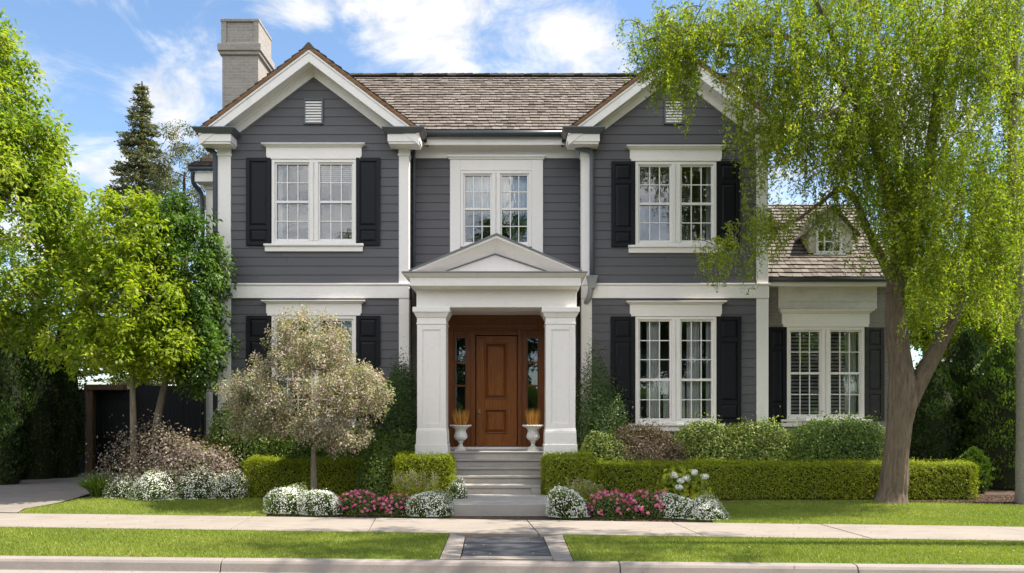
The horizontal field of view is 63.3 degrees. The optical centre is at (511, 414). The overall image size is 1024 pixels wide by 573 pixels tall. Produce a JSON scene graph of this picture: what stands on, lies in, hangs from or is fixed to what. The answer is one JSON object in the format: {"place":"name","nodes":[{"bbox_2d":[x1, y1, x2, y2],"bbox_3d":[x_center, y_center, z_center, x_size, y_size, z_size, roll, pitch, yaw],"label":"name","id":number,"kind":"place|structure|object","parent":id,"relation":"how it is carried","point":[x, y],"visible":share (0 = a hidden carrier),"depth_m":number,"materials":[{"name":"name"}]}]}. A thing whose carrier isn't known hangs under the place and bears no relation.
{"place":"outdoors","nodes":[
{"label":"outdoors","id":0,"kind":"place"},
{"bbox_2d":[0,475,121,512],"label":"driveway","id":1,"kind":"structure","parent":0,"point":[22,495],"depth_m":15.80,"materials":[{"name":"concrete"}]},
{"bbox_2d":[0,402,29,484],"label":"arborvitae","id":2,"kind":"object","parent":1,"relation":"on","point":[12,449],"visible":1,"depth_m":17.46,"materials":[{"name":"green plant"}]},
{"bbox_2d":[0,324,33,479],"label":"arborvitae","id":3,"kind":"object","parent":1,"relation":"on","point":[11,385],"visible":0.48,"depth_m":18.59,"materials":[{"name":"green plant"}]},
{"bbox_2d":[19,314,64,478],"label":"arborvitae","id":4,"kind":"object","parent":1,"relation":"on","point":[43,432],"visible":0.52,"depth_m":18.90,"materials":[{"name":"green plant"}]},
{"bbox_2d":[0,8,102,357],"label":"ash tree","id":5,"kind":"object","parent":1,"relation":"on","point":[42,190],"visible":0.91,"depth_m":15.42,"materials":[{"name":"green plant"}]},
{"bbox_2d":[52,323,88,477],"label":"arborvitae","id":6,"kind":"object","parent":1,"relation":"on","point":[70,433],"visible":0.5,"depth_m":19.39,"materials":[{"name":"green plant"}]},
{"bbox_2d":[19,496,270,516],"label":"lawn ground","id":7,"kind":"structure","parent":0,"point":[156,507],"depth_m":13.84,"materials":[{"name":"green plant"}]},
{"bbox_2d":[102,473,139,498],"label":"white flower mound","id":8,"kind":"object","parent":7,"relation":"on","point":[119,491],"visible":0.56,"depth_m":15.02,"materials":[{"name":"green plant"}]},
{"bbox_2d":[128,467,181,501],"bbox_3d":[-6.412,1.243,14.954,0.946,0.598,0.757,0,0,0],"label":"white flower mound","id":9,"kind":"object","parent":7,"relation":"on","point":[154,488],"visible":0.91,"depth_m":14.77,"materials":[{"name":"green plant"}]},
{"bbox_2d":[173,465,219,499],"bbox_3d":[-5.692,1.226,15.067,0.891,0.625,0.707,0,0,0],"label":"white flower mound","id":10,"kind":"object","parent":7,"relation":"on","point":[194,491],"visible":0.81,"depth_m":14.87,"materials":[{"name":"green plant"}]},
{"bbox_2d":[0,526,449,559],"bbox_3d":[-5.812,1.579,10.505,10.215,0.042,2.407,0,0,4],"label":"lawn grass","id":11,"kind":"structure","parent":0,"point":[175,544],"depth_m":10.24,"materials":[{"name":"green plant"}]},
{"bbox_2d":[439,533,572,560],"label":"entry path","id":12,"kind":"structure","parent":0,"point":[556,545],"depth_m":9.48,"materials":[{"name":"dark grey slate paving"},{"name":"light stone edging"}]},
{"bbox_2d":[462,537,550,555],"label":"slate path","id":13,"kind":"structure","parent":0,"point":[512,546],"depth_m":10.01,"materials":[{"name":"grey stone"}]},
{"bbox_2d":[0,513,1023,541],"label":"sidewalk","id":14,"kind":"structure","parent":0,"point":[494,527],"depth_m":11.75,"materials":[{"name":"concrete"}]},
{"bbox_2d":[0,473,1023,564],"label":"yard","id":15,"kind":"structure","parent":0,"point":[996,492],"depth_m":13.15,"materials":[{"name":"green plant"}]},
{"bbox_2d":[0,228,123,357],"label":"background tree","id":16,"kind":"object","parent":15,"relation":"on","point":[6,255],"visible":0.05,"depth_m":31.06,"materials":[{"name":"green plant"}]},
{"bbox_2d":[75,470,116,497],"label":"grass clump","id":17,"kind":"object","parent":15,"relation":"on","point":[95,485],"visible":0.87,"depth_m":15.06,"materials":[{"name":"green plant"}]},
{"bbox_2d":[28,185,209,478],"bbox_3d":[-7.178,-1.353,15.351,3.077,5.778,2.513,0,0,0],"label":"maple tree","id":18,"kind":"object","parent":15,"relation":"on","point":[140,356],"visible":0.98,"depth_m":14.92,"materials":[{"name":"green plant"}]},
{"bbox_2d":[71,81,195,388],"bbox_3d":[-13.398,-5.265,30.086,5.583,13.531,5.675,0,0,0],"label":"spruce tree","id":19,"kind":"object","parent":15,"relation":"on","point":[132,165],"visible":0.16,"depth_m":29.72,"materials":[{"name":"green plant"}]},
{"bbox_2d":[78,384,205,474],"bbox_3d":[-10.003,0.380,20.498,5.193,2.240,0.276,0,0,0],"label":"wooden fence","id":20,"kind":"object","parent":15,"relation":"on","point":[103,403],"visible":0.45,"depth_m":20.55,"materials":[{"name":"black wood"}]},
{"bbox_2d":[85,409,247,498],"bbox_3d":[-6.236,0.712,15.590,3.167,1.634,1.691,0,0,0],"label":"purple shrub","id":21,"kind":"object","parent":15,"relation":"on","point":[190,454],"visible":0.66,"depth_m":15.21,"materials":[{"name":"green plant"}]},
{"bbox_2d":[135,119,212,385],"bbox_3d":[-9.841,-3.611,24.984,2.410,10.242,2.629,0,0,0],"label":"deciduous tree","id":22,"kind":"object","parent":15,"relation":"on","point":[168,169],"visible":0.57,"depth_m":24.67,"materials":[{"name":"green plant"}]},
{"bbox_2d":[125,182,243,460],"bbox_3d":[-6.227,-1.468,15.957,2.142,5.970,1.911,0,0,0],"label":"green tree","id":23,"kind":"object","parent":15,"relation":"on","point":[208,272],"visible":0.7,"depth_m":15.69,"materials":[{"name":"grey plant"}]},
{"bbox_2d":[209,469,249,499],"bbox_3d":[-5.149,1.247,15.087,0.763,0.577,0.577,0,0,0],"label":"white flower mound","id":24,"kind":"object","parent":15,"relation":"on","point":[234,488],"visible":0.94,"depth_m":14.97,"materials":[{"name":"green plant"}]},
{"bbox_2d":[201,389,280,492],"bbox_3d":[-5.202,0.448,16.131,1.837,2.125,0.837,0,0,0],"label":"dark shrub","id":25,"kind":"object","parent":15,"relation":"on","point":[252,448],"visible":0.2,"depth_m":15.89,"materials":[{"name":"green plant"}]},
{"bbox_2d":[263,482,308,514],"bbox_3d":[-3.621,1.350,13.432,0.808,0.505,0.667,0,0,0],"label":"white flower mound","id":26,"kind":"object","parent":15,"relation":"on","point":[284,503],"visible":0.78,"depth_m":13.25,"materials":[{"name":"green plant"}]},
{"bbox_2d":[261,421,333,459],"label":"dark shrub","id":27,"kind":"object","parent":15,"relation":"on","point":[288,447],"visible":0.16,"depth_m":15.88,"materials":[{"name":"green plant"}]},
{"bbox_2d":[239,453,367,497],"bbox_3d":[-3.754,1.109,15.466,2.619,0.846,0.814,0,0,0],"label":"boxwood hedge","id":28,"kind":"object","parent":15,"relation":"on","point":[265,475],"visible":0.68,"depth_m":15.23,"materials":[{"name":"green plant"}]},
{"bbox_2d":[211,300,396,494],"bbox_3d":[-3.558,-0.178,14.282,3.171,3.513,2.249,0,0,0],"label":"variegated tree","id":29,"kind":"object","parent":15,"relation":"on","point":[256,405],"visible":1,"depth_m":14.01,"materials":[{"name":"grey plant"}]},
{"bbox_2d":[297,487,342,516],"bbox_3d":[-3.048,1.377,13.256,0.817,0.461,0.621,0,0,0],"label":"white flower mound","id":30,"kind":"object","parent":15,"relation":"on","point":[316,505],"visible":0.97,"depth_m":13.09,"materials":[{"name":"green plant"}]},
{"bbox_2d":[316,417,390,462],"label":"dark shrub","id":31,"kind":"object","parent":15,"relation":"on","point":[357,454],"visible":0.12,"depth_m":15.95,"materials":[{"name":"green plant"}]},
{"bbox_2d":[331,488,386,515],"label":"pink geranium","id":32,"kind":"object","parent":15,"relation":"on","point":[358,504],"visible":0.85,"depth_m":13.20,"materials":[{"name":"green plant"}]},
{"bbox_2d":[353,423,399,499],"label":"leafy shrub","id":33,"kind":"object","parent":15,"relation":"on","point":[374,473],"visible":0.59,"depth_m":14.92,"materials":[{"name":"green plant"}]},
{"bbox_2d":[368,425,415,462],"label":"leafy shrub","id":34,"kind":"object","parent":15,"relation":"on","point":[396,442],"visible":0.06,"depth_m":15.55,"materials":[{"name":"green plant"}]},
{"bbox_2d":[379,336,416,448],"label":"climbing shrub","id":35,"kind":"object","parent":15,"relation":"on","point":[405,409],"visible":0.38,"depth_m":16.18,"materials":[{"name":"green plant"}]},
{"bbox_2d":[379,492,416,516],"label":"pink geranium","id":36,"kind":"object","parent":15,"relation":"on","point":[393,507],"visible":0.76,"depth_m":13.14,"materials":[{"name":"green plant"}]},
{"bbox_2d":[388,468,440,501],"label":"spiky perennial","id":37,"kind":"object","parent":15,"relation":"on","point":[411,483],"visible":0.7,"depth_m":13.88,"materials":[{"name":"green plant"}]},
{"bbox_2d":[388,449,457,500],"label":"boxwood hedge","id":38,"kind":"object","parent":15,"relation":"on","point":[445,466],"visible":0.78,"depth_m":14.78,"materials":[{"name":"green plant"}]},
{"bbox_2d":[405,488,454,517],"bbox_3d":[-1.294,1.394,13.227,0.793,0.438,0.744,0,0,0],"label":"white flower mound","id":39,"kind":"object","parent":15,"relation":"on","point":[435,506],"visible":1,"depth_m":12.98,"materials":[{"name":"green plant"}]},
{"bbox_2d":[446,475,468,504],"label":"white flower mound","id":40,"kind":"object","parent":15,"relation":"on","point":[458,492],"visible":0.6,"depth_m":14.02,"materials":[{"name":"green plant"}]},
{"bbox_2d":[450,451,551,515],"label":"front steps","id":41,"kind":"structure","parent":15,"relation":"on","point":[503,487],"depth_m":14.86,"materials":[{"name":"grey stone"}]},
{"bbox_2d":[188,19,889,481],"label":"house","id":42,"kind":"structure","parent":15,"relation":"on","point":[496,255],"depth_m":16.49,"materials":[{"name":"grey wood"}]},
{"bbox_2d":[261,143,365,251],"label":"window","id":43,"kind":"structure","parent":42,"relation":"in","point":[314,184],"depth_m":16.49,"materials":[{"name":"white glass"}]},
{"bbox_2d":[261,300,365,430],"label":"window","id":44,"kind":"structure","parent":42,"relation":"in","point":[347,311],"depth_m":16.45,"materials":[{"name":"white glass"}]},
{"bbox_2d":[450,425,471,450],"bbox_3d":[-0.996,0.449,16.130,0.426,0.503,0.426,0,0,0],"label":"urn","id":45,"kind":"object","parent":42,"relation":"on","point":[460,435],"visible":0.96,"depth_m":16.03,"materials":[{"name":"white stone"}]},
{"bbox_2d":[450,408,468,424],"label":"dried grass","id":46,"kind":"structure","parent":45,"relation":"in","point":[458,419],"depth_m":16.06,"materials":[{"name":"plant"}]},
{"bbox_2d":[461,171,531,247],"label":"window","id":47,"kind":"structure","parent":42,"relation":"in","point":[492,202],"depth_m":17.25,"materials":[{"name":"white glass"}]},
{"bbox_2d":[476,336,516,445],"bbox_3d":[-0.311,-0.474,16.733,0.820,2.221,0.153,0,0,0],"label":"door","id":48,"kind":"structure","parent":42,"relation":"in","point":[496,356],"depth_m":16.75,"materials":[{"name":"brown wood"}]},
{"bbox_2d":[522,425,543,450],"bbox_3d":[0.409,0.449,16.130,0.426,0.503,0.426,0,0,0],"label":"urn","id":49,"kind":"object","parent":42,"relation":"on","point":[533,436],"visible":0.96,"depth_m":16.03,"materials":[{"name":"white stone"}]},
{"bbox_2d":[526,408,541,424],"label":"dried grass","id":50,"kind":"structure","parent":49,"relation":"in","point":[532,418],"depth_m":16.05,"materials":[{"name":"plant"}]},
{"bbox_2d":[626,145,725,259],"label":"window","id":51,"kind":"structure","parent":42,"relation":"in","point":[675,185],"depth_m":16.49,"materials":[{"name":"white glass"}]},
{"bbox_2d":[626,301,726,430],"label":"window","id":52,"kind":"structure","parent":42,"relation":"in","point":[675,341],"depth_m":16.51,"materials":[{"name":"white glass"}]},
{"bbox_2d":[778,309,874,426],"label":"window","id":53,"kind":"structure","parent":42,"relation":"in","point":[825,347],"depth_m":17.30,"materials":[{"name":"white glass"}]},
{"bbox_2d":[545,483,591,518],"bbox_3d":[0.890,1.337,12.973,0.786,0.562,0.703,0,0,0],"label":"white flower mound","id":54,"kind":"object","parent":15,"relation":"on","point":[564,506],"visible":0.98,"depth_m":12.82,"materials":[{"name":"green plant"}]},
{"bbox_2d":[538,448,598,501],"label":"boxwood hedge","id":55,"kind":"object","parent":15,"relation":"on","point":[559,467],"visible":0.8,"depth_m":14.63,"materials":[{"name":"green plant"}]},
{"bbox_2d":[564,477,603,503],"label":"spiky perennial","id":56,"kind":"object","parent":15,"relation":"on","point":[589,490],"visible":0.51,"depth_m":13.56,"materials":[{"name":"green plant"}]},
{"bbox_2d":[575,318,634,451],"bbox_3d":[1.650,-0.182,16.158,1.575,3.379,0.712,0,0,0],"label":"climbing shrub","id":57,"kind":"object","parent":15,"relation":"on","point":[595,418],"visible":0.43,"depth_m":16.06,"materials":[{"name":"green plant"}]},
{"bbox_2d":[576,426,634,478],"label":"leafy shrub","id":58,"kind":"object","parent":15,"relation":"on","point":[602,452],"visible":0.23,"depth_m":15.67,"materials":[{"name":"green plant"}]},
{"bbox_2d":[584,488,634,518],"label":"pink geranium","id":59,"kind":"object","parent":15,"relation":"on","point":[610,508],"visible":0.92,"depth_m":12.91,"materials":[{"name":"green plant"}]},
{"bbox_2d":[266,495,1021,521],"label":"mulch chips","id":60,"kind":"object","parent":15,"relation":"on","point":[951,499],"visible":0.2,"depth_m":14.27,"materials":[{"name":"brown wood"}]},
{"bbox_2d":[622,489,671,518],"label":"pink geranium","id":61,"kind":"object","parent":15,"relation":"on","point":[644,506],"visible":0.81,"depth_m":12.89,"materials":[{"name":"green plant"}]},
{"bbox_2d":[601,410,694,466],"bbox_3d":[2.786,0.713,15.882,2.442,1.596,1.404,0,0,0],"label":"rusty shrub","id":62,"kind":"object","parent":15,"relation":"on","point":[654,449],"visible":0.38,"depth_m":15.74,"materials":[{"name":"brown plant"}]},
{"bbox_2d":[657,492,693,519],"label":"white flower mound","id":63,"kind":"object","parent":15,"relation":"on","point":[673,508],"visible":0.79,"depth_m":12.80,"materials":[{"name":"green plant"}]},
{"bbox_2d":[656,461,715,506],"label":"white geranium","id":64,"kind":"object","parent":15,"relation":"on","point":[691,484],"visible":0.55,"depth_m":13.49,"materials":[{"name":"green plant"}]},
{"bbox_2d":[665,409,741,466],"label":"variegated shrub","id":65,"kind":"object","parent":15,"relation":"on","point":[704,444],"visible":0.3,"depth_m":15.93,"materials":[{"name":"green plant"}]},
{"bbox_2d":[677,493,731,521],"bbox_3d":[2.962,1.417,12.790,0.788,0.406,0.647,0,0,24],"label":"white flower mound","id":66,"kind":"object","parent":15,"relation":"on","point":[706,511],"visible":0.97,"depth_m":12.65,"materials":[{"name":"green plant"}]},
{"bbox_2d":[711,406,800,466],"bbox_3d":[4.741,0.669,16.057,1.933,1.682,0.817,0,0,0],"label":"variegated shrub","id":67,"kind":"object","parent":15,"relation":"on","point":[760,441],"visible":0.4,"depth_m":15.88,"materials":[{"name":"green plant"}]},
{"bbox_2d":[595,455,982,499],"bbox_3d":[4.989,1.134,15.277,7.145,0.811,0.887,0,0,0],"label":"boxwood hedge","id":68,"kind":"object","parent":15,"relation":"on","point":[737,480],"visible":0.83,"depth_m":15.03,"materials":[{"name":"green plant"}]},
{"bbox_2d":[778,410,885,466],"bbox_3d":[6.244,0.705,16.081,2.830,1.610,1.388,0,0,0],"label":"round shrub","id":69,"kind":"object","parent":15,"relation":"on","point":[851,438],"visible":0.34,"depth_m":15.74,"materials":[{"name":"green plant"}]},
{"bbox_2d":[851,140,1021,357],"bbox_3d":[13.731,-3.780,26.832,6.347,10.581,5.290,0,0,29],"label":"background tree","id":70,"kind":"object","parent":15,"relation":"on","point":[967,181],"visible":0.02,"depth_m":26.25,"materials":[{"name":"green plant"}]},
{"bbox_2d":[909,358,971,466],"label":"arborvitae","id":71,"kind":"object","parent":15,"relation":"on","point":[937,425],"visible":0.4,"depth_m":17.16,"materials":[{"name":"green plant"}]},
{"bbox_2d":[904,208,1014,365],"bbox_3d":[11.975,-1.987,21.546,4.893,6.996,3.199,0,0,0],"label":"background tree","id":72,"kind":"object","parent":15,"relation":"on","point":[985,334],"visible":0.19,"depth_m":20.87,"materials":[{"name":"green plant"}]},
{"bbox_2d":[940,328,989,451],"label":"arborvitae","id":73,"kind":"object","parent":15,"relation":"on","point":[969,351],"visible":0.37,"depth_m":17.72,"materials":[{"name":"green plant"}]},
{"bbox_2d":[920,250,1014,361],"bbox_3d":[14.855,-2.043,25.111,6.009,7.107,4.758,0,0,0],"label":"background tree","id":74,"kind":"object","parent":15,"relation":"on","point":[963,324],"visible":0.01,"depth_m":25.16,"materials":[{"name":"green plant"}]},
{"bbox_2d":[958,446,995,491],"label":"arborvitae","id":75,"kind":"object","parent":15,"relation":"on","point":[973,454],"visible":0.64,"depth_m":15.81,"materials":[{"name":"green plant"}]},
{"bbox_2d":[960,335,1015,489],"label":"arborvitae","id":76,"kind":"object","parent":15,"relation":"on","point":[993,412],"visible":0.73,"depth_m":16.57,"materials":[{"name":"dark leaf"},{"name":"twig"}]},
{"bbox_2d":[965,0,1023,503],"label":"birch tree","id":77,"kind":"object","parent":15,"relation":"on","point":[1019,449],"visible":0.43,"depth_m":14.50,"materials":[{"name":"green plant"}]},
{"bbox_2d":[0,0,1023,387],"label":"sky","id":78,"kind":"structure","parent":0,"point":[94,52],"materials":[{"name":"blue"}]},
{"bbox_2d":[561,533,1023,564],"bbox_3d":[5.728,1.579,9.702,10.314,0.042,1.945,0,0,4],"label":"lawn grass","id":79,"kind":"structure","parent":0,"point":[905,558],"depth_m":9.74,"materials":[{"name":"green plant"}]},
{"bbox_2d":[712,499,1023,526],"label":"lawn ground","id":80,"kind":"structure","parent":0,"point":[866,512],"depth_m":13.41,"materials":[{"name":"green plant"}]},
{"bbox_2d":[612,0,1023,504],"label":"willow tree","id":81,"kind":"object","parent":80,"relation":"on","point":[910,216],"visible":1,"depth_m":13.40,"materials":[{"name":"green plant"}]},
{"label":"ground","id":82,"kind":"structure","parent":0,"visible":0},
{"bbox_2d":[0,556,1023,572],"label":"kerb","id":83,"kind":"structure","parent":82,"relation":"on","point":[54,564],"depth_m":9.03,"materials":[{"name":"concrete"}]}
]}

